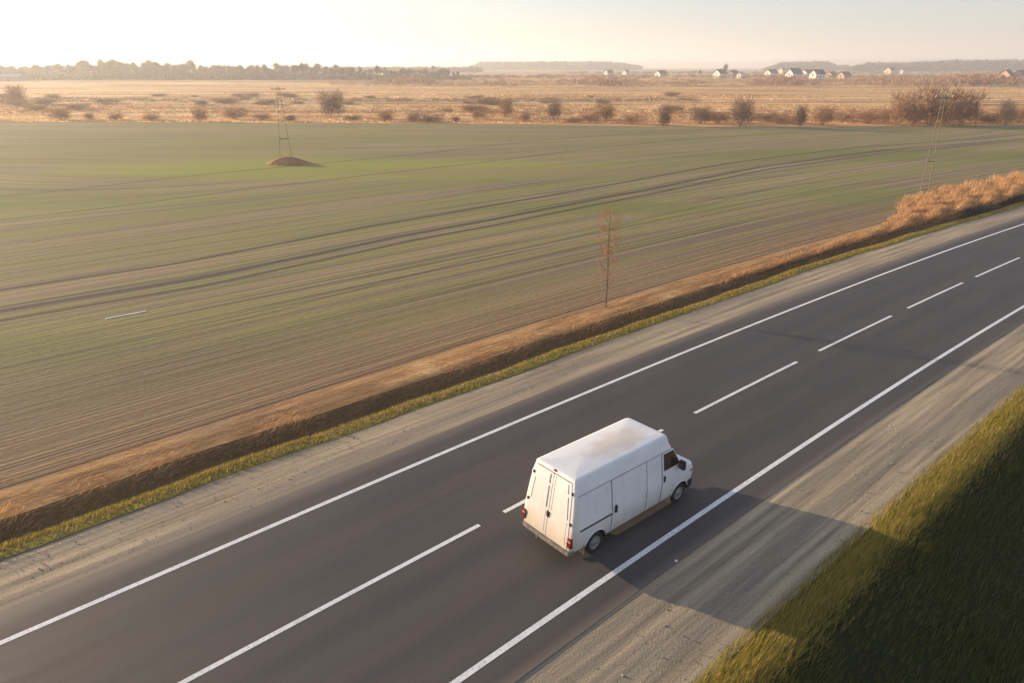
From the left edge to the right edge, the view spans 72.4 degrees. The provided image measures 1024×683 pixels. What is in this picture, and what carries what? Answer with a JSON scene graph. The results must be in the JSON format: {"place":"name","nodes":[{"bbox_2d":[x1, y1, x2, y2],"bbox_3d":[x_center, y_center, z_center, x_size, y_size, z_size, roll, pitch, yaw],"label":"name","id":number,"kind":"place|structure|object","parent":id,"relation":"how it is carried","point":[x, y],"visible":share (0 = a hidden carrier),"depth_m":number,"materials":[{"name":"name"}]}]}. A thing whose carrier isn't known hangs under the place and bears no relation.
{"place":"outdoors","nodes":[
{"label":"outdoors","id":0,"kind":"place"},
{"bbox_2d":[0,58,978,67],"bbox_3d":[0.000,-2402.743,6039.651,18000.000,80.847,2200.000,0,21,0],"label":"hills","id":1,"kind":"structure","parent":0,"point":[702,64],"depth_m":5527.58,"materials":[{"name":"plant"}]},
{"bbox_2d":[0,201,1005,539],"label":"verge","id":2,"kind":"structure","parent":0,"point":[206,436],"depth_m":28.58,"materials":[{"name":"brown plant"}]},
{"bbox_2d":[593,206,623,306],"bbox_3d":[5.199,-4.594,37.810,1.863,5.956,1.992,0,21,0],"label":"sapling","id":3,"kind":"object","parent":2,"relation":"on","point":[605,249],"visible":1,"depth_m":37.65,"materials":[{"name":"brown plant"}]},
{"bbox_2d":[0,200,1012,544],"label":"ditch","id":4,"kind":"object","parent":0,"point":[222,454],"visible":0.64,"depth_m":27.52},
{"bbox_2d":[720,169,1023,282],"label":"dry reeds","id":5,"kind":"object","parent":4,"relation":"on","point":[953,199],"visible":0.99,"depth_m":65.62,"materials":[{"name":"beige plant"}]},
{"bbox_2d":[954,191,1023,218],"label":"dark sedge","id":6,"kind":"object","parent":4,"relation":"on","point":[1015,199],"visible":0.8,"depth_m":66.29,"materials":[{"name":"brown plant"}]},
{"bbox_2d":[0,202,1023,559],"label":"verge","id":7,"kind":"structure","parent":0,"point":[64,532],"depth_m":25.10,"materials":[{"name":"green plant"}]},
{"bbox_2d":[2,202,1021,554],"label":"dead stalks","id":8,"kind":"object","parent":7,"relation":"on","point":[430,394],"visible":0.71,"depth_m":28.15,"materials":[{"name":"brown plant"}]},
{"bbox_2d":[0,122,1023,487],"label":"crop field","id":9,"kind":"structure","parent":0,"point":[228,262],"depth_m":56.11,"materials":[{"name":"green plant"}]},
{"bbox_2d":[265,157,313,165],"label":"soil mound","id":10,"kind":"object","parent":9,"relation":"on","point":[286,161],"visible":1,"depth_m":94.05,"materials":[{"name":"brown soil"}]},
{"bbox_2d":[271,87,291,156],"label":"utility pole","id":11,"kind":"object","parent":10,"relation":"on","point":[285,122],"visible":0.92,"depth_m":93.17,"materials":[{"name":"brown wood"}]},
{"bbox_2d":[920,95,953,188],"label":"utility pole","id":12,"kind":"object","parent":9,"relation":"on","point":[944,96],"visible":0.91,"depth_m":73.94,"materials":[{"name":"brown wood"}]},
{"bbox_2d":[0,217,1023,682],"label":"road","id":13,"kind":"structure","parent":0,"point":[496,579],"depth_m":20.46,"materials":[{"name":"grey asphalt"}]},
{"bbox_2d":[0,224,1023,644],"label":"edge line","id":14,"kind":"object","parent":13,"relation":"on","point":[38,626],"visible":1,"depth_m":22.36,"materials":[{"name":"paint"}]},
{"bbox_2d":[178,257,1018,682],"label":"line","id":15,"kind":"object","parent":13,"relation":"on","point":[270,635],"visible":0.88,"depth_m":18.71,"materials":[{"name":"paint"}]},
{"bbox_2d":[522,418,691,556],"bbox_3d":[3.011,4.011,20.599,5.590,2.593,2.402,-17,27,-37],"label":"van","id":16,"kind":"object","parent":13,"relation":"on","point":[586,493],"visible":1,"depth_m":19.31,"materials":[{"name":"white metal"}]},
{"bbox_2d":[450,305,1023,682],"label":"edge line","id":17,"kind":"object","parent":13,"relation":"on","point":[518,638],"visible":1,"depth_m":20.15,"materials":[{"name":"paint"}]},
{"bbox_2d":[0,205,1023,610],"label":"road shoulder","id":18,"kind":"object","parent":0,"point":[114,541],"visible":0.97,"depth_m":24.62},
{"bbox_2d":[1,238,1022,681],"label":"gravel stones","id":19,"kind":"object","parent":18,"relation":"on","point":[541,386],"visible":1,"depth_m":22.57,"materials":[{"name":"grey stone"}]},
{"bbox_2d":[0,67,1023,126],"bbox_3d":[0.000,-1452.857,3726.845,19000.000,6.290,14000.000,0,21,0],"label":"dry grass field","id":20,"kind":"structure","parent":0,"point":[132,86],"depth_m":336.67,"materials":[{"name":"beige plant"}]},
{"bbox_2d":[0,74,26,80],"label":"hall","id":21,"kind":"structure","parent":20,"relation":"on","point":[13,77],"depth_m":518.26,"materials":[{"name":"grey"}]},
{"bbox_2d":[0,83,27,102],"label":"bare shrub","id":22,"kind":"object","parent":20,"relation":"on","point":[11,94],"visible":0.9,"depth_m":252.09,"materials":[{"name":"brown plant"}]},
{"bbox_2d":[0,99,35,105],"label":"bare shrub","id":23,"kind":"object","parent":20,"relation":"on","point":[16,102],"visible":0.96,"depth_m":236.64,"materials":[{"name":"brown plant"}]},
{"bbox_2d":[20,104,53,111],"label":"bare shrub","id":24,"kind":"object","parent":20,"relation":"on","point":[36,107],"visible":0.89,"depth_m":208.93,"materials":[{"name":"brown plant"}]},
{"bbox_2d":[32,98,57,104],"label":"bare shrub","id":25,"kind":"object","parent":20,"relation":"on","point":[44,101],"visible":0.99,"depth_m":242.76,"materials":[{"name":"brown plant"}]},
{"bbox_2d":[38,93,64,97],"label":"bare shrub","id":26,"kind":"object","parent":20,"relation":"on","point":[51,96],"visible":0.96,"depth_m":288.39,"materials":[{"name":"brown plant"}]},
{"bbox_2d":[43,107,71,119],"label":"bare shrub","id":27,"kind":"object","parent":20,"relation":"on","point":[63,114],"visible":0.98,"depth_m":173.57,"materials":[{"name":"brown plant"}]},
{"bbox_2d":[55,102,91,109],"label":"bare shrub","id":28,"kind":"object","parent":20,"relation":"on","point":[77,106],"visible":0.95,"depth_m":212.45,"materials":[{"name":"brown plant"}]},
{"bbox_2d":[76,59,85,72],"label":"bare tree","id":29,"kind":"object","parent":20,"relation":"on","point":[80,63],"visible":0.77,"depth_m":571.63,"materials":[{"name":"brown plant"}]},
{"bbox_2d":[83,61,93,79],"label":"bare tree","id":30,"kind":"object","parent":20,"relation":"on","point":[87,67],"visible":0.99,"depth_m":544.87,"materials":[{"name":"brown plant"}]},
{"bbox_2d":[89,97,121,103],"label":"bare shrub","id":31,"kind":"object","parent":20,"relation":"on","point":[103,100],"visible":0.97,"depth_m":252.35,"materials":[{"name":"brown plant"}]},
{"bbox_2d":[103,60,113,71],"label":"bare tree","id":32,"kind":"object","parent":20,"relation":"on","point":[107,65],"visible":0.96,"depth_m":562.83,"materials":[{"name":"brown plant"}]},
{"bbox_2d":[106,113,125,119],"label":"bare shrub","id":33,"kind":"object","parent":20,"relation":"on","point":[115,116],"visible":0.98,"depth_m":174.29,"materials":[{"name":"brown plant"}]},
{"bbox_2d":[113,60,130,73],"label":"bare tree","id":34,"kind":"object","parent":20,"relation":"on","point":[120,64],"visible":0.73,"depth_m":564.98,"materials":[{"name":"brown plant"}]},
{"bbox_2d":[140,64,152,79],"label":"bare tree","id":35,"kind":"object","parent":20,"relation":"on","point":[147,70],"visible":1,"depth_m":535.49,"materials":[{"name":"brown plant"}]},
{"bbox_2d":[141,114,163,120],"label":"bare shrub","id":36,"kind":"object","parent":20,"relation":"on","point":[151,117],"visible":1,"depth_m":172.75,"materials":[{"name":"brown plant"}]},
{"bbox_2d":[150,61,165,73],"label":"bare tree","id":37,"kind":"object","parent":20,"relation":"on","point":[154,66],"visible":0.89,"depth_m":548.54,"materials":[{"name":"brown plant"}]},
{"bbox_2d":[190,106,210,121],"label":"bare shrub","id":38,"kind":"object","parent":20,"relation":"on","point":[197,115],"visible":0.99,"depth_m":169.17,"materials":[{"name":"brown plant"}]},
{"bbox_2d":[211,63,224,79],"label":"bare tree","id":39,"kind":"object","parent":20,"relation":"on","point":[218,67],"visible":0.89,"depth_m":542.64,"materials":[{"name":"brown plant"}]},
{"bbox_2d":[210,97,247,103],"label":"bare shrub","id":40,"kind":"object","parent":20,"relation":"on","point":[225,99],"visible":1,"depth_m":250.12,"materials":[{"name":"brown plant"}]},
{"bbox_2d":[0,69,471,79],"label":"undergrowth","id":41,"kind":"object","parent":20,"relation":"on","point":[85,75],"visible":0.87,"depth_m":539.42,"materials":[{"name":"beige plant"}]},
{"bbox_2d":[221,106,251,119],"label":"bare shrub","id":42,"kind":"object","parent":20,"relation":"on","point":[230,113],"visible":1,"depth_m":176.16,"materials":[{"name":"brown plant"}]},
{"bbox_2d":[235,64,245,75],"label":"bare tree","id":43,"kind":"object","parent":20,"relation":"on","point":[240,67],"visible":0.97,"depth_m":536.13,"materials":[{"name":"brown plant"}]},
{"bbox_2d":[244,65,255,79],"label":"bare tree","id":44,"kind":"object","parent":20,"relation":"on","point":[248,68],"visible":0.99,"depth_m":545.50,"materials":[{"name":"brown plant"}]},
{"bbox_2d":[251,112,273,119],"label":"bare shrub","id":45,"kind":"object","parent":20,"relation":"on","point":[264,116],"visible":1,"depth_m":175.47,"materials":[{"name":"brown plant"}]},
{"bbox_2d":[252,99,279,104],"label":"bare shrub","id":46,"kind":"object","parent":20,"relation":"on","point":[268,102],"visible":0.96,"depth_m":242.89,"materials":[{"name":"brown plant"}]},
{"bbox_2d":[290,63,298,79],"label":"bare tree","id":47,"kind":"object","parent":20,"relation":"on","point":[293,68],"visible":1,"depth_m":541.50,"materials":[{"name":"brown plant"}]},
{"bbox_2d":[297,61,305,79],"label":"bare tree","id":48,"kind":"object","parent":20,"relation":"on","point":[302,68],"visible":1,"depth_m":541.41,"materials":[{"name":"brown plant"}]},
{"bbox_2d":[0,103,625,114],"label":"scrub","id":49,"kind":"object","parent":20,"relation":"on","point":[219,107],"visible":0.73,"depth_m":211.15,"materials":[{"name":"brown plant"}]},
{"bbox_2d":[312,87,346,116],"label":"bare shrub","id":50,"kind":"object","parent":20,"relation":"on","point":[329,108],"visible":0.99,"depth_m":182.77,"materials":[{"name":"brown plant"}]},
{"bbox_2d":[1,96,700,102],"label":"scrub","id":51,"kind":"object","parent":20,"relation":"on","point":[555,99],"visible":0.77,"depth_m":267.71,"materials":[{"name":"brown plant"}]},
{"bbox_2d":[376,110,394,120],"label":"bare shrub","id":52,"kind":"object","parent":20,"relation":"on","point":[385,117],"visible":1,"depth_m":169.26,"materials":[{"name":"brown plant"}]},
{"bbox_2d":[299,65,482,72],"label":"forest","id":53,"kind":"object","parent":20,"relation":"on","point":[459,69],"visible":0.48,"depth_m":1139.18,"materials":[{"name":"plant"}]},
{"bbox_2d":[405,112,421,120],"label":"bare shrub","id":54,"kind":"object","parent":20,"relation":"on","point":[412,116],"visible":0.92,"depth_m":169.45,"materials":[{"name":"brown plant"}]},
{"bbox_2d":[414,113,444,121],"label":"bare shrub","id":55,"kind":"object","parent":20,"relation":"on","point":[428,118],"visible":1,"depth_m":165.64,"materials":[{"name":"brown plant"}]},
{"bbox_2d":[470,107,486,119],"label":"bare shrub","id":56,"kind":"object","parent":20,"relation":"on","point":[479,114],"visible":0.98,"depth_m":175.97,"materials":[{"name":"brown plant"}]},
{"bbox_2d":[471,98,491,104],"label":"bare shrub","id":57,"kind":"object","parent":20,"relation":"on","point":[476,102],"visible":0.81,"depth_m":245.05,"materials":[{"name":"brown plant"}]},
{"bbox_2d":[496,97,513,116],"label":"bare shrub","id":58,"kind":"object","parent":20,"relation":"on","point":[505,108],"visible":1,"depth_m":183.32,"materials":[{"name":"brown plant"}]},
{"bbox_2d":[517,110,530,120],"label":"bare shrub","id":59,"kind":"object","parent":20,"relation":"on","point":[525,117],"visible":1,"depth_m":169.46,"materials":[{"name":"brown plant"}]},
{"bbox_2d":[545,101,562,118],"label":"bare shrub","id":60,"kind":"object","parent":20,"relation":"on","point":[553,112],"visible":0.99,"depth_m":175.96,"materials":[{"name":"brown plant"}]},
{"bbox_2d":[470,60,643,69],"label":"forest","id":61,"kind":"object","parent":20,"relation":"on","point":[549,65],"visible":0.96,"depth_m":1774.91,"materials":[{"name":"plant"}]},
{"bbox_2d":[565,117,585,122],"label":"bare shrub","id":62,"kind":"object","parent":20,"relation":"on","point":[573,120],"visible":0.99,"depth_m":165.52,"materials":[{"name":"brown plant"}]},
{"bbox_2d":[578,112,600,121],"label":"bare shrub","id":63,"kind":"object","parent":20,"relation":"on","point":[590,118],"visible":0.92,"depth_m":167.30,"materials":[{"name":"brown plant"}]},
{"bbox_2d":[593,101,617,119],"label":"bare shrub","id":64,"kind":"object","parent":20,"relation":"on","point":[609,111],"visible":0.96,"depth_m":173.38,"materials":[{"name":"brown plant"}]},
{"bbox_2d":[621,112,646,123],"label":"bare shrub","id":65,"kind":"object","parent":20,"relation":"on","point":[630,118],"visible":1,"depth_m":161.81,"materials":[{"name":"brown plant"}]},
{"bbox_2d":[654,69,667,75],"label":"house","id":66,"kind":"structure","parent":20,"relation":"on","point":[659,72],"depth_m":719.12,"materials":[{"name":"stone"}]},
{"bbox_2d":[657,106,672,125],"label":"bare shrub","id":67,"kind":"object","parent":20,"relation":"on","point":[664,117],"visible":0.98,"depth_m":156.47,"materials":[{"name":"brown plant"}]},
{"bbox_2d":[657,103,688,111],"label":"bare shrub","id":68,"kind":"object","parent":20,"relation":"on","point":[678,107],"visible":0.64,"depth_m":205.50,"materials":[{"name":"brown plant"}]},
{"bbox_2d":[662,91,683,96],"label":"bare shrub","id":69,"kind":"object","parent":20,"relation":"on","point":[670,93],"visible":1,"depth_m":306.89,"materials":[{"name":"brown plant"}]},
{"bbox_2d":[330,72,1023,86],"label":"scrub","id":70,"kind":"object","parent":20,"relation":"on","point":[973,79],"visible":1,"depth_m":471.00,"materials":[{"name":"brown plant"}]},
{"bbox_2d":[688,103,711,123],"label":"bare shrub","id":71,"kind":"object","parent":20,"relation":"on","point":[701,115],"visible":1,"depth_m":161.91,"materials":[{"name":"brown plant"}]},
{"bbox_2d":[422,73,996,78],"bbox_3d":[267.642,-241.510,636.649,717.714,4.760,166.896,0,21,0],"label":"scrub","id":72,"kind":"object","parent":20,"relation":"on","point":[681,75],"visible":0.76,"depth_m":620.93,"materials":[{"name":"brown plant"}]},
{"bbox_2d":[694,110,733,122],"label":"bare shrub","id":73,"kind":"object","parent":20,"relation":"on","point":[716,116],"visible":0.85,"depth_m":165.02,"materials":[{"name":"brown plant"}]},
{"bbox_2d":[727,96,759,126],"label":"bare shrub","id":74,"kind":"object","parent":20,"relation":"on","point":[743,114],"visible":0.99,"depth_m":154.22,"materials":[{"name":"brown plant"}]},
{"bbox_2d":[476,106,1023,121],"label":"scrub","id":75,"kind":"object","parent":20,"relation":"on","point":[789,111],"visible":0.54,"depth_m":192.24,"materials":[{"name":"brown plant"}]},
{"bbox_2d":[750,111,787,121],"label":"bare shrub","id":76,"kind":"object","parent":20,"relation":"on","point":[758,117],"visible":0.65,"depth_m":168.11,"materials":[{"name":"brown plant"}]},
{"bbox_2d":[764,68,778,75],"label":"house","id":77,"kind":"structure","parent":20,"relation":"on","point":[771,71],"depth_m":755.35,"materials":[{"name":"stone"}]},
{"bbox_2d":[765,114,805,123],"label":"bare shrub","id":78,"kind":"object","parent":20,"relation":"on","point":[780,119],"visible":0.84,"depth_m":163.22,"materials":[{"name":"brown plant"}]},
{"bbox_2d":[561,70,1014,74],"bbox_3d":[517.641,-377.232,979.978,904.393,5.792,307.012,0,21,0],"label":"scrub","id":79,"kind":"object","parent":20,"relation":"on","point":[691,72],"visible":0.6,"depth_m":946.25,"materials":[{"name":"brown plant"}]},
{"bbox_2d":[784,67,803,77],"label":"house","id":80,"kind":"structure","parent":20,"relation":"on","point":[795,72],"depth_m":619.59,"materials":[{"name":"stone"}]},
{"bbox_2d":[762,60,839,70],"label":"forest","id":81,"kind":"object","parent":20,"relation":"on","point":[823,65],"visible":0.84,"depth_m":1585.39,"materials":[{"name":"plant"}]},
{"bbox_2d":[792,105,809,125],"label":"bare shrub","id":82,"kind":"object","parent":20,"relation":"on","point":[800,118],"visible":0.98,"depth_m":155.59,"materials":[{"name":"brown plant"}]},
{"bbox_2d":[809,68,825,79],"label":"house","id":83,"kind":"structure","parent":20,"relation":"on","point":[818,73],"depth_m":556.20,"materials":[{"name":"stone"}]},
{"bbox_2d":[810,103,840,124],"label":"bare shrub","id":84,"kind":"object","parent":20,"relation":"on","point":[826,117],"visible":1,"depth_m":158.39,"materials":[{"name":"brown plant"}]},
{"bbox_2d":[837,70,850,78],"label":"house","id":85,"kind":"structure","parent":20,"relation":"on","point":[844,74],"depth_m":590.46,"materials":[{"name":"brick"}]},
{"bbox_2d":[832,110,859,121],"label":"bare shrub","id":86,"kind":"object","parent":20,"relation":"on","point":[839,116],"visible":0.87,"depth_m":169.22,"materials":[{"name":"brown plant"}]},
{"bbox_2d":[846,109,886,123],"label":"bare shrub","id":87,"kind":"object","parent":20,"relation":"on","point":[866,117],"visible":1,"depth_m":163.18,"materials":[{"name":"brown plant"}]},
{"bbox_2d":[872,108,895,121],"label":"bare shrub","id":88,"kind":"object","parent":20,"relation":"on","point":[884,116],"visible":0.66,"depth_m":168.51,"materials":[{"name":"brown plant"}]},
{"bbox_2d":[884,66,895,73],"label":"house","id":89,"kind":"structure","parent":20,"relation":"on","point":[890,70],"depth_m":919.10,"materials":[{"name":"stone"}]},
{"bbox_2d":[881,87,929,125],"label":"bare shrub","id":90,"kind":"object","parent":20,"relation":"on","point":[903,113],"visible":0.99,"depth_m":155.73,"materials":[{"name":"brown plant"}]},
{"bbox_2d":[842,58,1023,70],"bbox_3d":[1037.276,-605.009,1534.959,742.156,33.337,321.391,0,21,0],"label":"forest","id":91,"kind":"object","parent":20,"relation":"on","point":[982,65],"visible":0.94,"depth_m":1405.05,"materials":[{"name":"plant"}]},
{"bbox_2d":[909,79,978,125],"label":"bare shrub","id":92,"kind":"object","parent":20,"relation":"on","point":[926,110],"visible":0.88,"depth_m":154.99,"materials":[{"name":"brown plant"}]},
{"bbox_2d":[942,86,992,125],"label":"bare shrub","id":93,"kind":"object","parent":20,"relation":"on","point":[973,111],"visible":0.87,"depth_m":156.01,"materials":[{"name":"brown plant"}]},
{"bbox_2d":[979,112,1010,123],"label":"bare shrub","id":94,"kind":"object","parent":20,"relation":"on","point":[987,119],"visible":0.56,"depth_m":164.01,"materials":[{"name":"brown plant"}]},
{"bbox_2d":[999,68,1014,77],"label":"house","id":95,"kind":"structure","parent":20,"relation":"on","point":[1007,72],"depth_m":554.69,"materials":[{"name":"brick"}]},
{"bbox_2d":[991,95,1023,124],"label":"bare shrub","id":96,"kind":"object","parent":20,"relation":"on","point":[1005,112],"visible":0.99,"depth_m":157.64,"materials":[{"name":"brown plant"}]},
{"bbox_2d":[1008,106,1023,121],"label":"bare shrub","id":97,"kind":"object","parent":20,"relation":"on","point":[1020,117],"visible":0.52,"depth_m":167.03,"materials":[{"name":"brown plant"}]},
{"bbox_2d":[1013,69,1023,78],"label":"house","id":98,"kind":"structure","parent":20,"relation":"on","point":[1019,73],"depth_m":554.83,"materials":[{"name":"brick"}]},
{"bbox_2d":[0,0,1023,64],"label":"sky","id":99,"kind":"structure","parent":0,"point":[325,32],"materials":[{"name":"white"}]},
{"bbox_2d":[712,68,727,77],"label":"house","id":100,"kind":"structure","parent":0,"point":[718,72],"depth_m":629.17,"materials":[{"name":"stone"}]},
{"bbox_2d":[515,322,1023,682],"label":"road shoulder","id":101,"kind":"object","parent":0,"point":[603,648],"visible":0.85,"depth_m":19.65},
{"bbox_2d":[710,396,1023,682],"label":"embankment","id":102,"kind":"structure","parent":0,"point":[866,654],"depth_m":18.16,"materials":[{"name":"green plant"}]},
{"bbox_2d":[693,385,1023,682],"bbox_3d":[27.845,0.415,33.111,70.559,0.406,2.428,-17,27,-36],"label":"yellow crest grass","id":103,"kind":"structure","parent":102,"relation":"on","point":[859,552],"depth_m":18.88,"materials":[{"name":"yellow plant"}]},
{"bbox_2d":[704,405,1023,682],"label":"crest grass","id":104,"kind":"structure","parent":102,"relation":"on","point":[1015,467],"depth_m":19.06,"materials":[{"name":"green plant"}]},
{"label":"embankment","id":105,"kind":"structure","parent":0,"visible":0},
{"bbox_2d":[712,429,1023,682],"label":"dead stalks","id":106,"kind":"object","parent":105,"relation":"on","point":[910,582],"visible":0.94,"depth_m":18.37,"materials":[{"name":"green plant"}]},
{"bbox_2d":[837,469,1023,682],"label":"bank grass","id":107,"kind":"structure","parent":105,"relation":"on","point":[1002,645],"depth_m":18.37,"materials":[{"name":"green plant"}]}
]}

